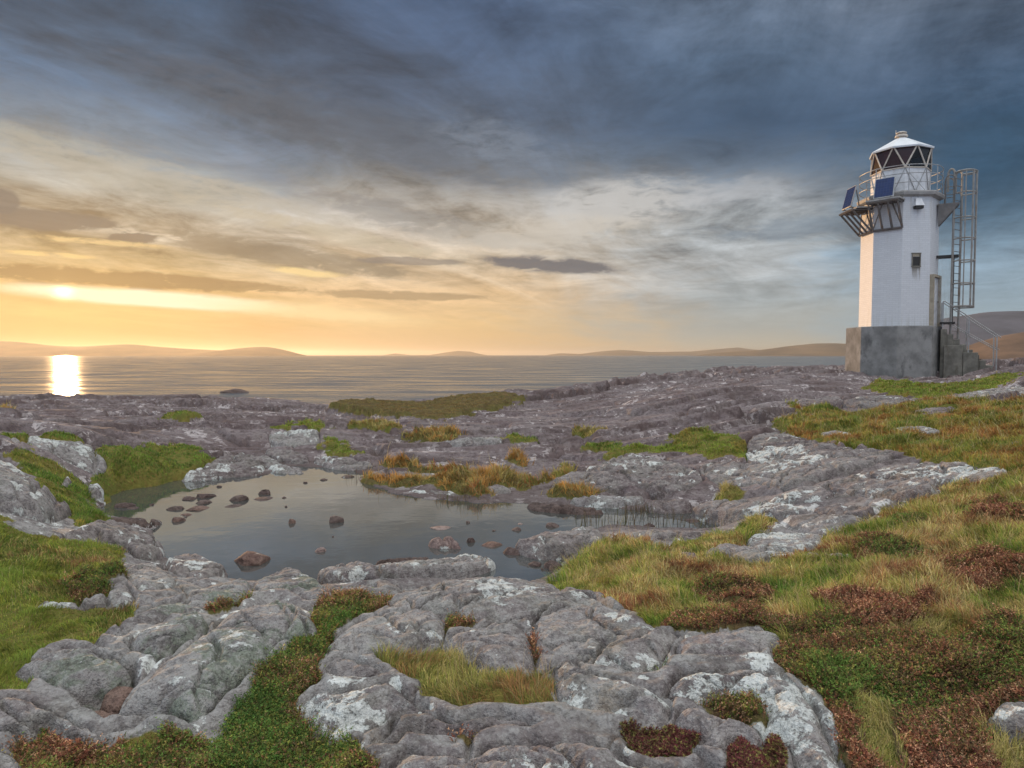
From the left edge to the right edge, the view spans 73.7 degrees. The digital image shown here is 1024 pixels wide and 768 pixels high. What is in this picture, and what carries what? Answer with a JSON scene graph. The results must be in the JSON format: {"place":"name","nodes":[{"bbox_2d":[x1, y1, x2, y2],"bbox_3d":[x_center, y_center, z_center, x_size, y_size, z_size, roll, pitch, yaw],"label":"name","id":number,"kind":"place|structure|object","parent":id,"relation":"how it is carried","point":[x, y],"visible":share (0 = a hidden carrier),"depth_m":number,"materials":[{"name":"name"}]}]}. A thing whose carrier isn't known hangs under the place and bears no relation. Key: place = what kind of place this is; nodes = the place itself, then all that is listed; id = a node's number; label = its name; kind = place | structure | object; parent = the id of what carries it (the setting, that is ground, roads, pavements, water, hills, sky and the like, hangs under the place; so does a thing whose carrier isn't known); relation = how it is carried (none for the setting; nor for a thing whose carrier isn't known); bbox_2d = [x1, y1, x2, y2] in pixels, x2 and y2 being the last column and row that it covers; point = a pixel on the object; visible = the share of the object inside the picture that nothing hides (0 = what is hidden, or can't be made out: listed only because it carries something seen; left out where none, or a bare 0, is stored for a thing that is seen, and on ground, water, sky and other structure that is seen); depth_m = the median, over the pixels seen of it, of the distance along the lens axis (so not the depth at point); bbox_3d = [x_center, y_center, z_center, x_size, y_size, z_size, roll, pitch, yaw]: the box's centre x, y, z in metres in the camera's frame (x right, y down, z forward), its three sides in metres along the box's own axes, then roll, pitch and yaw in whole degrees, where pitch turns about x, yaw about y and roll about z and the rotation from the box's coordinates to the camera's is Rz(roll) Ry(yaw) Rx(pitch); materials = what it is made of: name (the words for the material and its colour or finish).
{"place":"outdoors","nodes":[
{"label":"outdoors","id":0,"kind":"place"},
{"bbox_2d":[0,515,139,689],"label":"grass","id":1,"kind":"structure","parent":0,"point":[45,547],"depth_m":3.97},
{"bbox_2d":[0,341,305,355],"bbox_3d":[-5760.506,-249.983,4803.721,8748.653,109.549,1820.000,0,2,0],"label":"hills","id":2,"kind":"structure","parent":0,"point":[8,348],"depth_m":4214.57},
{"bbox_2d":[101,466,717,580],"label":"pond","id":3,"kind":"structure","parent":0,"point":[376,525],"depth_m":7.35,"materials":[{"name":"grey liquid"}]},
{"bbox_2d":[114,502,135,507],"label":"stone","id":4,"kind":"object","parent":3,"relation":"on","point":[123,505],"visible":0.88,"depth_m":8.08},
{"bbox_2d":[166,506,184,510],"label":"stone","id":5,"kind":"object","parent":3,"relation":"on","point":[175,508],"visible":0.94,"depth_m":7.95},
{"bbox_2d":[171,517,185,521],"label":"stone","id":6,"kind":"object","parent":3,"relation":"on","point":[177,519],"visible":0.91,"depth_m":7.39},
{"bbox_2d":[182,496,196,500],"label":"stone","id":7,"kind":"object","parent":3,"relation":"on","point":[187,498],"visible":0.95,"depth_m":8.49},
{"bbox_2d":[186,505,209,510],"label":"stone","id":8,"kind":"object","parent":3,"relation":"on","point":[198,508],"visible":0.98,"depth_m":7.95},
{"bbox_2d":[195,500,211,504],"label":"stone","id":9,"kind":"object","parent":3,"relation":"on","point":[201,502],"visible":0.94,"depth_m":8.26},
{"bbox_2d":[196,494,215,498],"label":"stone","id":10,"kind":"object","parent":3,"relation":"on","point":[201,496],"visible":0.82,"depth_m":8.61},
{"bbox_2d":[225,504,241,507],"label":"stone","id":11,"kind":"object","parent":3,"relation":"on","point":[233,505],"visible":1,"depth_m":8.11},
{"bbox_2d":[229,495,248,501],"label":"stone","id":12,"kind":"object","parent":3,"relation":"on","point":[238,498],"visible":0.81,"depth_m":8.43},
{"bbox_2d":[234,551,270,565],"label":"stone","id":13,"kind":"object","parent":3,"relation":"in","point":[249,558],"visible":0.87,"depth_m":5.89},
{"bbox_2d":[254,496,272,500],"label":"stone","id":14,"kind":"object","parent":3,"relation":"on","point":[263,498],"visible":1,"depth_m":8.52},
{"bbox_2d":[258,489,270,494],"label":"stone","id":15,"kind":"object","parent":3,"relation":"on","point":[264,492],"visible":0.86,"depth_m":8.82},
{"bbox_2d":[315,547,325,552],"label":"stone","id":16,"kind":"object","parent":3,"relation":"on","point":[320,549],"visible":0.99,"depth_m":6.25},
{"bbox_2d":[329,516,343,522],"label":"stone","id":17,"kind":"object","parent":3,"relation":"on","point":[335,519],"visible":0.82,"depth_m":7.34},
{"bbox_2d":[431,526,450,529],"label":"stone","id":18,"kind":"object","parent":3,"relation":"on","point":[441,527],"visible":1,"depth_m":7.09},
{"bbox_2d":[467,538,474,542],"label":"stone","id":19,"kind":"object","parent":3,"relation":"on","point":[470,540],"visible":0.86,"depth_m":6.56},
{"bbox_2d":[481,541,501,546],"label":"stone","id":20,"kind":"object","parent":3,"relation":"on","point":[491,544],"visible":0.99,"depth_m":6.44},
{"bbox_2d":[503,547,519,555],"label":"stone","id":21,"kind":"object","parent":3,"relation":"on","point":[510,551],"visible":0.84,"depth_m":6.18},
{"bbox_2d":[528,561,541,566],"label":"stone","id":22,"kind":"object","parent":3,"relation":"on","point":[536,564],"visible":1,"depth_m":5.83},
{"bbox_2d":[346,470,726,528],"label":"reeds","id":23,"kind":"object","parent":3,"relation":"in","point":[642,511],"visible":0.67,"depth_m":7.45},
{"bbox_2d":[546,522,558,527],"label":"stone","id":24,"kind":"object","parent":3,"relation":"on","point":[552,525],"visible":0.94,"depth_m":7.15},
{"bbox_2d":[685,519,699,521],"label":"stone","id":25,"kind":"object","parent":3,"relation":"on","point":[690,520],"visible":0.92,"depth_m":7.39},
{"bbox_2d":[337,391,525,420],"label":"grass","id":26,"kind":"structure","parent":0,"point":[395,408],"depth_m":22.48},
{"bbox_2d":[388,351,482,354],"bbox_3d":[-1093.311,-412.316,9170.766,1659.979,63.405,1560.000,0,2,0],"label":"hills","id":27,"kind":"structure","parent":0,"point":[460,353],"depth_m":8710.32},
{"bbox_2d":[0,355,981,403],"bbox_3d":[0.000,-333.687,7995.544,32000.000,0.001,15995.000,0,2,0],"label":"sea","id":28,"kind":"structure","parent":0,"point":[321,379],"depth_m":226.58,"materials":[{"name":"grey liquid"}]},
{"bbox_2d":[219,388,248,392],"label":"skerry","id":29,"kind":"structure","parent":28,"relation":"in","point":[235,390],"depth_m":104.75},
{"bbox_2d":[0,357,1023,767],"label":"ground","id":30,"kind":"structure","parent":0,"point":[654,409],"depth_m":8.39,"materials":[{"name":"stone"}]},
{"bbox_2d":[0,752,21,767],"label":"rock outcrop","id":31,"kind":"object","parent":30,"relation":"on","point":[7,761],"visible":0.98,"depth_m":2.46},
{"bbox_2d":[11,437,19,443],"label":"rock outcrop","id":32,"kind":"object","parent":30,"relation":"on","point":[14,440],"visible":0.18,"depth_m":8.51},
{"bbox_2d":[0,460,56,523],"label":"rock outcrop","id":33,"kind":"object","parent":30,"relation":"on","point":[23,495],"visible":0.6,"depth_m":5.70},
{"bbox_2d":[0,698,104,749],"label":"rock outcrop","id":34,"kind":"object","parent":30,"relation":"on","point":[19,717],"visible":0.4,"depth_m":2.70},
{"bbox_2d":[50,501,71,522],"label":"rock outcrop","id":35,"kind":"object","parent":30,"relation":"on","point":[62,511],"visible":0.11,"depth_m":6.14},
{"bbox_2d":[61,477,71,487],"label":"rock outcrop","id":36,"kind":"object","parent":30,"relation":"on","point":[65,483],"visible":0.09,"depth_m":7.72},
{"bbox_2d":[27,436,106,474],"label":"rock outcrop","id":37,"kind":"object","parent":30,"relation":"on","point":[80,454],"visible":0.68,"depth_m":8.87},
{"bbox_2d":[15,648,132,710],"bbox_3d":[-2.014,1.483,3.184,0.842,0.436,0.652,1,3,25],"label":"rock outcrop","id":38,"kind":"object","parent":30,"relation":"on","point":[87,678],"visible":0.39,"depth_m":3.10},
{"bbox_2d":[38,581,134,610],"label":"rock outcrop","id":39,"kind":"object","parent":30,"relation":"on","point":[120,595],"visible":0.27,"depth_m":4.00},
{"bbox_2d":[88,483,105,504],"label":"rock outcrop","id":40,"kind":"object","parent":30,"relation":"on","point":[96,490],"visible":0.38,"depth_m":8.17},
{"bbox_2d":[95,710,115,717],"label":"rock outcrop","id":41,"kind":"object","parent":30,"relation":"on","point":[103,714],"visible":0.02,"depth_m":2.92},
{"bbox_2d":[65,519,164,561],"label":"rock outcrop","id":42,"kind":"object","parent":30,"relation":"on","point":[136,542],"visible":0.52,"depth_m":5.80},
{"bbox_2d":[99,686,132,713],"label":"rock outcrop","id":43,"kind":"object","parent":30,"relation":"on","point":[114,699],"visible":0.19,"depth_m":3.00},
{"bbox_2d":[111,517,161,527],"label":"rock outcrop","id":44,"kind":"object","parent":30,"relation":"on","point":[140,522],"visible":0.27,"depth_m":7.03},
{"bbox_2d":[126,563,181,590],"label":"rock outcrop","id":45,"kind":"object","parent":30,"relation":"on","point":[144,577],"visible":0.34,"depth_m":4.57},
{"bbox_2d":[129,611,207,661],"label":"rock outcrop","id":46,"kind":"object","parent":30,"relation":"on","point":[166,639],"visible":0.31,"depth_m":3.43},
{"bbox_2d":[105,578,251,635],"bbox_3d":[-1.896,1.527,4.221,0.719,0.585,1.784,0,2,7],"label":"rock outcrop","id":47,"kind":"object","parent":30,"relation":"on","point":[162,613],"visible":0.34,"depth_m":3.98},
{"bbox_2d":[161,553,227,579],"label":"rock outcrop","id":48,"kind":"object","parent":30,"relation":"on","point":[187,565],"visible":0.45,"depth_m":5.44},
{"bbox_2d":[120,599,316,722],"bbox_3d":[-1.331,1.511,3.442,0.979,0.581,1.758,0,2,0],"label":"rock outcrop","id":49,"kind":"object","parent":30,"relation":"on","point":[200,677],"visible":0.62,"depth_m":3.10,"materials":[{"name":"stone"}]},
{"bbox_2d":[182,452,265,481],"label":"rock outcrop","id":50,"kind":"object","parent":30,"relation":"on","point":[240,464],"visible":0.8,"depth_m":10.28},
{"bbox_2d":[259,455,303,473],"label":"rock outcrop","id":51,"kind":"object","parent":30,"relation":"on","point":[274,466],"visible":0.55,"depth_m":10.63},
{"bbox_2d":[265,448,308,463],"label":"rock outcrop","id":52,"kind":"object","parent":30,"relation":"on","point":[287,456],"visible":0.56,"depth_m":11.32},
{"bbox_2d":[253,567,330,599],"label":"rock outcrop","id":53,"kind":"object","parent":30,"relation":"on","point":[300,584],"visible":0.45,"depth_m":4.72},
{"bbox_2d":[269,429,319,447],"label":"rock outcrop","id":54,"kind":"object","parent":30,"relation":"on","point":[296,438],"visible":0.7,"depth_m":12.94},
{"bbox_2d":[0,396,602,496],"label":"grass","id":55,"kind":"structure","parent":30,"relation":"on","point":[476,478],"depth_m":9.32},
{"bbox_2d":[0,409,622,755],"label":"grass","id":56,"kind":"structure","parent":30,"relation":"on","point":[86,511],"depth_m":9.00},
{"bbox_2d":[314,456,372,470],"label":"rock outcrop","id":57,"kind":"object","parent":30,"relation":"on","point":[341,463],"visible":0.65,"depth_m":10.92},
{"bbox_2d":[317,561,372,584],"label":"rock outcrop","id":58,"kind":"object","parent":30,"relation":"on","point":[331,574],"visible":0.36,"depth_m":5.33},
{"bbox_2d":[326,658,380,677],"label":"rock outcrop","id":59,"kind":"object","parent":30,"relation":"on","point":[342,667],"visible":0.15,"depth_m":3.14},
{"bbox_2d":[301,683,421,733],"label":"rock outcrop","id":60,"kind":"object","parent":30,"relation":"on","point":[365,710],"visible":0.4,"depth_m":2.82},
{"bbox_2d":[357,584,374,587],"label":"rock outcrop","id":61,"kind":"object","parent":30,"relation":"on","point":[366,586],"visible":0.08,"depth_m":4.88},
{"bbox_2d":[326,609,444,657],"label":"rock outcrop","id":62,"kind":"object","parent":30,"relation":"on","point":[418,628],"visible":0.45,"depth_m":3.53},
{"bbox_2d":[376,557,428,564],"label":"rock outcrop","id":63,"kind":"object","parent":30,"relation":"on","point":[396,560],"visible":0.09,"depth_m":5.85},
{"bbox_2d":[372,469,434,476],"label":"rock outcrop","id":64,"kind":"object","parent":30,"relation":"on","point":[389,472],"visible":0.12,"depth_m":9.99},
{"bbox_2d":[53,555,771,767],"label":"heather","id":65,"kind":"object","parent":30,"relation":"on","point":[262,731],"visible":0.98,"depth_m":2.80,"materials":[{"name":"plant"}]},
{"bbox_2d":[339,554,495,583],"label":"rock outcrop","id":66,"kind":"object","parent":30,"relation":"on","point":[464,566],"visible":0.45,"depth_m":5.39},
{"bbox_2d":[395,486,458,495],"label":"rock outcrop","id":67,"kind":"object","parent":30,"relation":"on","point":[451,493],"visible":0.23,"depth_m":8.87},
{"bbox_2d":[428,536,460,548],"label":"rock outcrop","id":68,"kind":"object","parent":30,"relation":"on","point":[448,542],"visible":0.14,"depth_m":6.38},
{"bbox_2d":[382,713,527,743],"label":"rock outcrop","id":69,"kind":"object","parent":30,"relation":"on","point":[421,723],"visible":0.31,"depth_m":2.67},
{"bbox_2d":[446,436,501,446],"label":"rock outcrop","id":70,"kind":"object","parent":30,"relation":"on","point":[473,441],"visible":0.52,"depth_m":12.26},
{"bbox_2d":[445,622,534,676],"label":"rock outcrop","id":71,"kind":"object","parent":30,"relation":"on","point":[500,641],"visible":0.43,"depth_m":3.33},
{"bbox_2d":[487,484,510,493],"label":"rock outcrop","id":72,"kind":"object","parent":30,"relation":"on","point":[501,489],"visible":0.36,"depth_m":8.82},
{"bbox_2d":[1,492,1023,767],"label":"heather","id":73,"kind":"object","parent":30,"relation":"on","point":[935,720],"visible":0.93,"depth_m":2.94,"materials":[{"name":"plant"}]},
{"bbox_2d":[396,743,649,767],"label":"rock outcrop","id":74,"kind":"object","parent":30,"relation":"on","point":[575,755],"visible":1,"depth_m":2.39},
{"bbox_2d":[393,576,676,672],"bbox_3d":[0.202,1.541,4.106,2.275,0.651,1.584,2,3,38],"label":"rock outcrop","id":75,"kind":"object","parent":30,"relation":"on","point":[584,627],"visible":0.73,"depth_m":3.79,"materials":[{"name":"stone"}]},
{"bbox_2d":[541,560,560,571],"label":"rock outcrop","id":76,"kind":"object","parent":30,"relation":"on","point":[550,565],"visible":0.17,"depth_m":5.75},
{"bbox_2d":[515,526,602,559],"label":"rock outcrop","id":77,"kind":"object","parent":30,"relation":"on","point":[543,545],"visible":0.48,"depth_m":6.13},
{"bbox_2d":[527,502,602,514],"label":"rock outcrop","id":78,"kind":"object","parent":30,"relation":"on","point":[551,508],"visible":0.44,"depth_m":7.82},
{"bbox_2d":[587,535,599,546],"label":"rock outcrop","id":79,"kind":"object","parent":30,"relation":"on","point":[593,538],"visible":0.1,"depth_m":6.11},
{"bbox_2d":[570,495,644,508],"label":"rock outcrop","id":80,"kind":"object","parent":30,"relation":"on","point":[604,501],"visible":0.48,"depth_m":8.09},
{"bbox_2d":[554,661,670,729],"bbox_3d":[0.373,1.471,2.910,1.009,0.444,0.666,2,3,44],"label":"rock outcrop","id":81,"kind":"object","parent":30,"relation":"on","point":[579,687],"visible":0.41,"depth_m":2.82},
{"bbox_2d":[552,454,702,499],"bbox_3d":[1.503,1.381,9.425,2.250,0.562,2.436,0,2,0],"label":"rock outcrop","id":82,"kind":"object","parent":30,"relation":"on","point":[657,479],"visible":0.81,"depth_m":9.04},
{"bbox_2d":[645,499,692,513],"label":"rock outcrop","id":83,"kind":"object","parent":30,"relation":"on","point":[670,506],"visible":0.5,"depth_m":7.83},
{"bbox_2d":[637,530,700,540],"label":"rock outcrop","id":84,"kind":"object","parent":30,"relation":"on","point":[665,535],"visible":0.29,"depth_m":6.29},
{"bbox_2d":[682,552,697,558],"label":"rock outcrop","id":85,"kind":"object","parent":30,"relation":"on","point":[693,555],"visible":0.05,"depth_m":5.26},
{"bbox_2d":[619,717,788,767],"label":"heather","id":86,"kind":"object","parent":30,"relation":"on","point":[743,752],"visible":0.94,"depth_m":2.49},
{"bbox_2d":[674,708,763,752],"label":"rock outcrop","id":87,"kind":"object","parent":30,"relation":"on","point":[718,732],"visible":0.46,"depth_m":2.60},
{"bbox_2d":[675,630,781,655],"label":"rock outcrop","id":88,"kind":"object","parent":30,"relation":"on","point":[732,643],"visible":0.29,"depth_m":3.28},
{"bbox_2d":[699,460,771,487],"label":"rock outcrop","id":89,"kind":"object","parent":30,"relation":"on","point":[737,472],"visible":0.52,"depth_m":8.71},
{"bbox_2d":[706,543,769,563],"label":"rock outcrop","id":90,"kind":"object","parent":30,"relation":"on","point":[755,553],"visible":0.26,"depth_m":5.22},
{"bbox_2d":[690,499,809,525],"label":"rock outcrop","id":91,"kind":"object","parent":30,"relation":"on","point":[728,511],"visible":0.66,"depth_m":7.09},
{"bbox_2d":[668,670,839,767],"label":"rock outcrop","id":92,"kind":"object","parent":30,"relation":"on","point":[793,721],"visible":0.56,"depth_m":2.72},
{"bbox_2d":[746,532,831,556],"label":"rock outcrop","id":93,"kind":"object","parent":30,"relation":"on","point":[781,542],"visible":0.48,"depth_m":5.54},
{"bbox_2d":[794,396,842,406],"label":"rock outcrop","id":94,"kind":"object","parent":30,"relation":"on","point":[833,400],"visible":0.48,"depth_m":14.30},
{"bbox_2d":[745,432,894,492],"bbox_3d":[3.738,1.134,9.353,2.042,0.751,3.685,0,2,0],"label":"rock outcrop","id":95,"kind":"object","parent":30,"relation":"on","point":[790,462],"visible":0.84,"depth_m":8.47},
{"bbox_2d":[822,430,848,436],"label":"rock outcrop","id":96,"kind":"object","parent":30,"relation":"on","point":[827,433],"visible":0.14,"depth_m":10.20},
{"bbox_2d":[814,505,874,519],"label":"rock outcrop","id":97,"kind":"object","parent":30,"relation":"on","point":[845,510],"visible":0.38,"depth_m":6.27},
{"bbox_2d":[842,395,908,408],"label":"rock outcrop","id":98,"kind":"object","parent":30,"relation":"on","point":[870,401],"visible":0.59,"depth_m":13.70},
{"bbox_2d":[770,462,1006,504],"bbox_3d":[3.649,1.166,6.900,2.232,0.840,1.764,0,2,0],"label":"rock outcrop","id":99,"kind":"object","parent":30,"relation":"on","point":[895,483],"visible":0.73,"depth_m":6.85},
{"bbox_2d":[771,387,1023,471],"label":"grass","id":100,"kind":"structure","parent":30,"relation":"on","point":[987,425],"depth_m":9.59,"materials":[{"name":"plant"}]},
{"bbox_2d":[839,131,978,378],"bbox_3d":[15.158,-4.799,26.826,4.302,10.225,3.348,0,2,-4],"label":"lighthouse","id":101,"kind":"object","parent":30,"relation":"on","point":[902,212],"visible":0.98,"depth_m":25.76,"materials":[{"name":"paint"}]},
{"bbox_2d":[911,253,920,270],"bbox_3d":[15.134,-4.363,25.588,0.347,1.103,0.060,0,2,2],"label":"window","id":102,"kind":"structure","parent":101,"relation":"in","point":[916,261],"depth_m":25.58,"materials":[{"name":"glass"}]},
{"bbox_2d":[895,426,939,433],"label":"rock outcrop","id":103,"kind":"object","parent":30,"relation":"on","point":[929,429],"visible":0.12,"depth_m":9.43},
{"bbox_2d":[919,406,957,411],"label":"rock outcrop","id":104,"kind":"object","parent":30,"relation":"on","point":[937,409],"visible":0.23,"depth_m":11.47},
{"bbox_2d":[939,301,1000,377],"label":"concrete steps","id":105,"kind":"structure","parent":30,"relation":"on","point":[956,357],"depth_m":25.51,"materials":[{"name":"concrete"}]},
{"bbox_2d":[953,386,1023,397],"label":"rock outcrop","id":106,"kind":"object","parent":30,"relation":"on","point":[1019,389],"visible":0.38,"depth_m":14.44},
{"bbox_2d":[987,701,1023,747],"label":"rock outcrop","id":107,"kind":"object","parent":30,"relation":"on","point":[1009,716],"visible":0.38,"depth_m":2.52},
{"bbox_2d":[0,0,1023,354],"label":"sky","id":108,"kind":"structure","parent":0,"point":[304,177],"materials":[{"name":"grey"}]},
{"bbox_2d":[347,414,747,500],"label":"grass","id":109,"kind":"structure","parent":0,"point":[564,469],"depth_m":13.08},
{"bbox_2d":[269,371,1023,669],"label":"grass","id":110,"kind":"structure","parent":0,"point":[919,387],"depth_m":13.77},
{"bbox_2d":[545,348,752,355],"bbox_3d":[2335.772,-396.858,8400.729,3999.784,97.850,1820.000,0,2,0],"label":"hills","id":111,"kind":"structure","parent":0,"point":[627,353],"depth_m":7828.62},
{"bbox_2d":[367,594,1023,767],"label":"grass","id":112,"kind":"structure","parent":0,"point":[458,674],"depth_m":2.98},
{"bbox_2d":[694,343,845,355],"bbox_3d":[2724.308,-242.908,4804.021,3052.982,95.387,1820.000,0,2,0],"label":"hills","id":113,"kind":"structure","parent":0,"point":[828,349],"depth_m":4262.35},
{"bbox_2d":[540,465,1023,651],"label":"grass","id":114,"kind":"structure","parent":0,"point":[948,531],"depth_m":4.62,"materials":[{"name":"plant"}]},
{"bbox_2d":[940,311,1023,345],"bbox_3d":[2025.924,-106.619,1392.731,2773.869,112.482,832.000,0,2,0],"label":"hills","id":115,"kind":"structure","parent":0,"point":[1000,323],"depth_m":1188.09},
{"bbox_2d":[967,332,1023,358],"bbox_3d":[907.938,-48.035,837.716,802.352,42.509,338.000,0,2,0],"label":"hills","id":116,"kind":"structure","parent":0,"point":[1010,346],"depth_m":758.84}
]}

